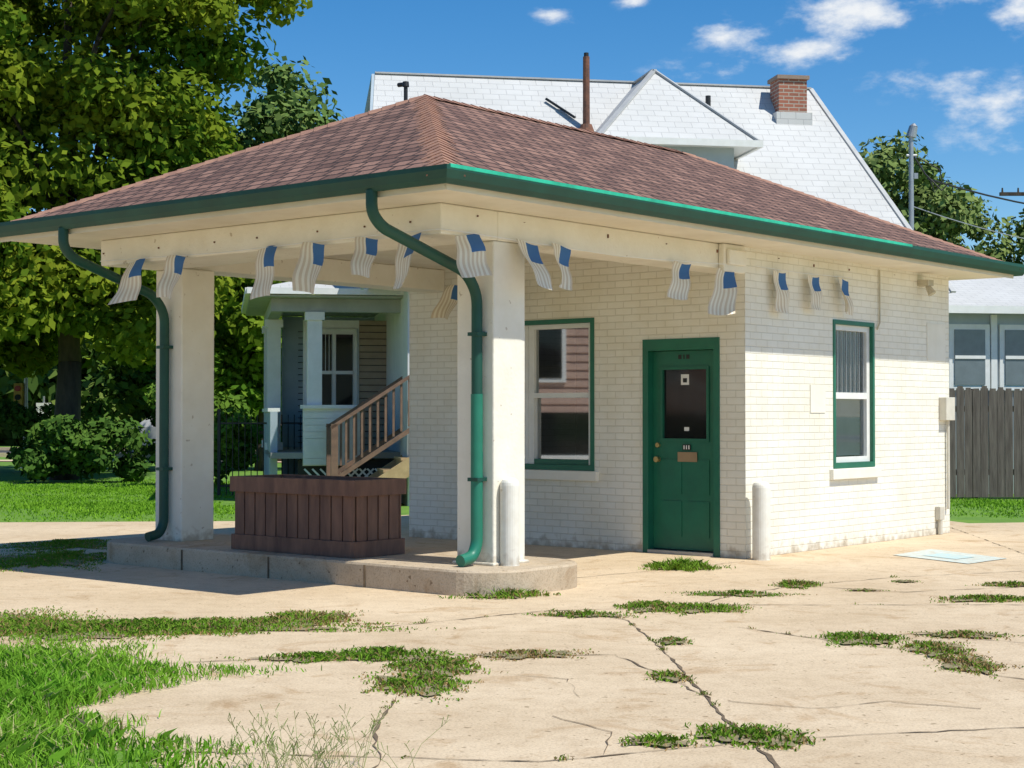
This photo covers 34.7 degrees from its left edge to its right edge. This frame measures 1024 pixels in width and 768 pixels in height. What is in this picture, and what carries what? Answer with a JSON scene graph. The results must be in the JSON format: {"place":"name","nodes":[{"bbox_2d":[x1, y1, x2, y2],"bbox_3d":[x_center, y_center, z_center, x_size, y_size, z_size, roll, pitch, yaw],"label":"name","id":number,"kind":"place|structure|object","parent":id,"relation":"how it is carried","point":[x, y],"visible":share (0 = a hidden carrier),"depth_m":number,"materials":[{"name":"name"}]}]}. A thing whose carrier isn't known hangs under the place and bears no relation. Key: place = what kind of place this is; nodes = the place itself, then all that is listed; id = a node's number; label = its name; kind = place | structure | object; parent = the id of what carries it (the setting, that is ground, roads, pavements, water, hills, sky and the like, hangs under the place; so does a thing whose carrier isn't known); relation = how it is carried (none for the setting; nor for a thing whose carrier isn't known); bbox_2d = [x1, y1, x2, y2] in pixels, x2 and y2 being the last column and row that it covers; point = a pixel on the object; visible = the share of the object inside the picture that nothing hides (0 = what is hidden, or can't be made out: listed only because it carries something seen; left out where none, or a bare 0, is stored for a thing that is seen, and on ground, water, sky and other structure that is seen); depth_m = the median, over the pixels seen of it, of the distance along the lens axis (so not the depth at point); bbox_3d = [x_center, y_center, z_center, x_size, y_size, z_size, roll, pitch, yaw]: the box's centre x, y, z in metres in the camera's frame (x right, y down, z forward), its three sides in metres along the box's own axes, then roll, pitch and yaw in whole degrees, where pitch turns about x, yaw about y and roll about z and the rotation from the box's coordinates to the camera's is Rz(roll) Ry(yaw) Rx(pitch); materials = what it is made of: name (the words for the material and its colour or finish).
{"place":"outdoors","nodes":[
{"label":"outdoors","id":0,"kind":"place"},
{"bbox_2d":[0,477,234,521],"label":"lawn grass","id":1,"kind":"structure","parent":0,"point":[113,507],"depth_m":27.73,"materials":[{"name":"green plant"}]},
{"bbox_2d":[0,447,255,457],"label":"street","id":2,"kind":"structure","parent":0,"point":[3,451],"depth_m":56.85,"materials":[{"name":"grey asphalt"}]},
{"bbox_2d":[125,418,155,452],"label":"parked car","id":3,"kind":"object","parent":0,"point":[145,423],"visible":0.06,"depth_m":57.75,"materials":[{"name":"silver metal"}]},
{"bbox_2d":[0,630,321,767],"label":"long grass","id":4,"kind":"structure","parent":0,"point":[34,697],"depth_m":7.85,"materials":[{"name":"green plant"}]},
{"bbox_2d":[0,515,1023,767],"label":"concrete pavement","id":5,"kind":"structure","parent":0,"point":[502,713],"depth_m":9.66,"materials":[{"name":"beige concrete"}]},
{"bbox_2d":[0,658,164,767],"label":"soil patch","id":6,"kind":"object","parent":5,"relation":"on","point":[120,758],"visible":0.1,"depth_m":6.85,"materials":[{"name":"brown soil"}]},
{"bbox_2d":[185,703,449,767],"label":"dry weed plant","id":7,"kind":"object","parent":5,"relation":"on","point":[270,745],"visible":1,"depth_m":6.60,"materials":[{"name":"plant"}]},
{"bbox_2d":[0,81,1023,596],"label":"gas station","id":8,"kind":"object","parent":5,"relation":"on","point":[620,401],"visible":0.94,"depth_m":16.68,"materials":[{"name":"brick"}]},
{"bbox_2d":[230,474,406,558],"bbox_3d":[-1.779,1.185,14.912,1.630,0.673,0.660,-1,-1,40],"label":"wooden planter","id":9,"kind":"object","parent":8,"relation":"on","point":[341,516],"visible":1,"depth_m":14.54,"materials":[{"name":"brown wood"}]},
{"bbox_2d":[100,228,852,318],"bbox_3d":[-0.117,-0.923,16.779,4.680,0.555,6.964,-1,-1,40],"label":"american flag bunting","id":10,"kind":"object","parent":8,"relation":"hanging from","point":[471,260],"visible":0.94,"depth_m":14.18,"materials":[{"name":"fabric"}]},
{"bbox_2d":[500,477,519,565],"bbox_3d":[-0.018,1.135,13.534,0.165,0.726,0.165,-1,-1,40],"label":"bollard","id":11,"kind":"object","parent":8,"relation":"on","point":[509,521],"visible":1,"depth_m":13.47,"materials":[{"name":"paint"}]},
{"bbox_2d":[525,318,593,470],"bbox_3d":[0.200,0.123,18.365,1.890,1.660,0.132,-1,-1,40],"label":"front window","id":12,"kind":"structure","parent":8,"relation":"in","point":[559,353],"depth_m":18.11,"materials":[{"name":"green paint"}]},
{"bbox_2d":[642,337,719,556],"bbox_3d":[1.807,0.649,17.055,0.951,2.240,0.230,-1,-1,40],"label":"door","id":13,"kind":"structure","parent":8,"relation":"in","point":[681,386],"depth_m":17.07,"materials":[{"name":"green paint"}]},
{"bbox_2d":[833,319,874,468],"bbox_3d":[3.765,0.116,18.283,0.134,1.630,0.950,-1,-1,40],"label":"side window","id":14,"kind":"structure","parent":8,"relation":"in","point":[853,341],"depth_m":18.43,"materials":[{"name":"green paint"}]},
{"bbox_2d":[0,538,1023,751],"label":"weeds","id":15,"kind":"object","parent":5,"relation":"on","point":[20,626],"visible":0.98,"depth_m":10.82,"materials":[{"name":"green plant"}]},
{"bbox_2d":[1,541,1023,746],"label":"soil patches","id":16,"kind":"object","parent":5,"relation":"on","point":[721,738],"visible":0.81,"depth_m":9.88,"materials":[{"name":"brown soil"}]},
{"bbox_2d":[116,528,1023,767],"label":"pavement cracks","id":17,"kind":"object","parent":5,"relation":"on","point":[768,755],"visible":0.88,"depth_m":8.09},
{"bbox_2d":[222,575,968,760],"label":"crack sprigs","id":18,"kind":"object","parent":5,"relation":"on","point":[702,693],"visible":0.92,"depth_m":8.48,"materials":[{"name":"green plant"}]},
{"bbox_2d":[752,481,770,560],"bbox_3d":[2.493,1.363,16.384,0.185,0.786,0.185,-1,-1,40],"label":"bollard","id":19,"kind":"object","parent":5,"relation":"on","point":[761,545],"visible":1,"depth_m":16.31,"materials":[{"name":"paint"}]},
{"bbox_2d":[895,549,1005,563],"bbox_3d":[4.426,1.755,16.729,0.830,0.004,1.586,0,-1,-22],"label":"parking marking","id":20,"kind":"object","parent":5,"relation":"on","point":[949,556],"visible":1,"depth_m":16.68,"materials":[{"name":"white paint"}]},
{"bbox_2d":[0,445,1023,522],"bbox_3d":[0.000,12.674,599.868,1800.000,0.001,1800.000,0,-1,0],"label":"ground","id":21,"kind":"structure","parent":0,"point":[8,471],"depth_m":27.72,"materials":[{"name":"green plant"}]},
{"bbox_2d":[14,378,27,467],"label":"traffic signal","id":22,"kind":"object","parent":21,"relation":"on","point":[21,393],"visible":0.52,"depth_m":44.42,"materials":[{"name":"metal"}]},
{"bbox_2d":[36,396,50,415],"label":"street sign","id":23,"kind":"object","parent":21,"relation":"on","point":[39,404],"visible":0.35,"depth_m":48.96,"materials":[{"name":"metal"}]},
{"bbox_2d":[0,395,112,464],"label":"shrub","id":24,"kind":"object","parent":21,"relation":"on","point":[17,418],"visible":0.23,"depth_m":41.59,"materials":[{"name":"green plant"}]},
{"bbox_2d":[1,5,121,374],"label":"shade tree","id":25,"kind":"object","parent":21,"relation":"on","point":[88,361],"visible":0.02,"depth_m":42.50,"materials":[{"name":"green plant"}]},
{"bbox_2d":[0,331,153,444],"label":"background trees","id":26,"kind":"object","parent":21,"relation":"on","point":[39,387],"visible":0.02,"depth_m":76.33,"materials":[{"name":"green plant"}]},
{"bbox_2d":[13,412,152,482],"bbox_3d":[-9.213,1.381,35.176,2.929,1.577,1.931,0,-1,0],"label":"shrub","id":27,"kind":"object","parent":21,"relation":"on","point":[67,444],"visible":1,"depth_m":34.79,"materials":[{"name":"green plant"}]},
{"bbox_2d":[81,337,155,421],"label":"background trees","id":28,"kind":"object","parent":21,"relation":"on","point":[128,384],"visible":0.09,"depth_m":51.91,"materials":[{"name":"green plant"}]},
{"bbox_2d":[0,0,312,479],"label":"shade tree","id":29,"kind":"object","parent":21,"relation":"on","point":[135,117],"visible":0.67,"depth_m":35.29,"materials":[{"name":"green plant"}]},
{"bbox_2d":[142,383,262,484],"bbox_3d":[-6.271,1.064,33.458,2.529,2.367,2.316,0,-1,0],"label":"shrub","id":30,"kind":"object","parent":21,"relation":"on","point":[222,402],"visible":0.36,"depth_m":33.12,"materials":[{"name":"green plant"}]},
{"bbox_2d":[138,397,281,469],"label":"shrub","id":31,"kind":"object","parent":21,"relation":"on","point":[151,448],"visible":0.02,"depth_m":43.77,"materials":[{"name":"green plant"}]},
{"bbox_2d":[217,409,302,494],"bbox_3d":[-4.529,1.227,29.555,1.550,1.550,0.061,0,-1,-6],"label":"iron fence","id":32,"kind":"object","parent":21,"relation":"on","point":[219,423],"visible":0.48,"depth_m":29.50,"materials":[{"name":"black metal"}]},
{"bbox_2d":[214,277,319,470],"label":"maple tree","id":33,"kind":"object","parent":21,"relation":"on","point":[239,360],"visible":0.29,"depth_m":41.61,"materials":[{"name":"green plant"}]},
{"bbox_2d":[220,56,346,460],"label":"maple tree","id":34,"kind":"object","parent":21,"relation":"on","point":[284,108],"visible":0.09,"depth_m":48.66,"materials":[{"name":"green plant"}]},
{"bbox_2d":[241,282,403,474],"bbox_3d":[-2.845,0.003,29.603,3.980,3.800,5.480,0,-1,-10],"label":"porch","id":35,"kind":"object","parent":21,"relation":"on","point":[334,345],"visible":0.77,"depth_m":29.57,"materials":[{"name":"white paint"}]},
{"bbox_2d":[298,459,393,476],"bbox_3d":[-1.832,0.282,27.826,3.601,3.376,0.841,0,-1,-10],"label":"porch lattice and lamp","id":36,"kind":"object","parent":35,"relation":"attached to","point":[369,467],"visible":0.12,"depth_m":27.32,"materials":[{"name":"white wood"}]},
{"bbox_2d":[326,375,408,477],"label":"porch stairs","id":37,"kind":"structure","parent":21,"relation":"on","point":[397,467],"depth_m":26.00,"materials":[{"name":"brown wood"}]},
{"bbox_2d":[359,74,408,505],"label":"house walls","id":38,"kind":"structure","parent":21,"relation":"on","point":[397,346],"depth_m":27.92,"materials":[{"name":"white"}]},
{"bbox_2d":[369,73,953,292],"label":"roof","id":39,"kind":"structure","parent":38,"relation":"on","point":[817,158],"depth_m":29.87,"materials":[{"name":"white"}]},
{"bbox_2d":[545,52,710,131],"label":"roof pipes","id":40,"kind":"object","parent":39,"relation":"attached to","point":[586,125],"visible":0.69,"depth_m":29.57,"materials":[{"name":"metal"}]},
{"bbox_2d":[375,69,955,292],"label":"ridge caps","id":41,"kind":"object","parent":39,"relation":"attached to","point":[648,75],"visible":0.91,"depth_m":29.95,"materials":[{"name":"metal"}]},
{"bbox_2d":[615,136,762,168],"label":"dormer walls","id":42,"kind":"structure","parent":39,"relation":"attached to","point":[725,152],"depth_m":28.19,"materials":[{"name":"white paint"}]},
{"bbox_2d":[767,74,811,124],"bbox_3d":[5.223,-5.153,30.934,0.700,1.260,0.650,0,-1,-10],"label":"chimney","id":43,"kind":"object","parent":39,"relation":"on","point":[788,95],"visible":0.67,"depth_m":30.70,"materials":[{"name":"brick"}]},
{"bbox_2d":[906,123,917,229],"bbox_3d":[8.567,-1.738,35.038,0.246,7.685,0.218,0,-1,0],"label":"service mast","id":44,"kind":"object","parent":21,"relation":"on","point":[911,134],"visible":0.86,"depth_m":35.05,"materials":[{"name":"metal"}]},
{"bbox_2d":[914,156,1023,238],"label":"power lines","id":45,"kind":"object","parent":44,"relation":"attached to","point":[934,181],"visible":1,"depth_m":35.43,"materials":[{"name":"black metal"}]},
{"bbox_2d":[858,130,983,249],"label":"elm tree","id":46,"kind":"object","parent":21,"relation":"on","point":[884,163],"visible":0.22,"depth_m":58.50,"materials":[{"name":"green plant"}]},
{"bbox_2d":[946,199,1023,264],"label":"elm tree","id":47,"kind":"object","parent":21,"relation":"on","point":[1002,252],"visible":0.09,"depth_m":69.84,"materials":[{"name":"green plant"}]},
{"bbox_2d":[949,275,1023,493],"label":"house","id":48,"kind":"structure","parent":21,"relation":"on","point":[986,331],"depth_m":30.36,"materials":[{"name":"white wood"}]},
{"bbox_2d":[949,386,1023,497],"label":"wooden fence","id":49,"kind":"object","parent":21,"relation":"on","point":[982,468],"visible":0.67,"depth_m":28.42,"materials":[{"name":"grey wood"}]},
{"bbox_2d":[999,188,1023,195],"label":"utility pole","id":50,"kind":"object","parent":21,"relation":"on","point":[1002,193],"visible":1,"depth_m":62.09,"materials":[{"name":"brown wood"}]},
{"bbox_2d":[27,0,1023,263],"label":"sky","id":51,"kind":"structure","parent":0,"point":[951,69],"materials":[{"name":"blue"}]},
{"bbox_2d":[950,497,1023,518],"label":"lawn grass","id":52,"kind":"structure","parent":0,"point":[987,503],"depth_m":26.08,"materials":[{"name":"green plant"}]}
]}

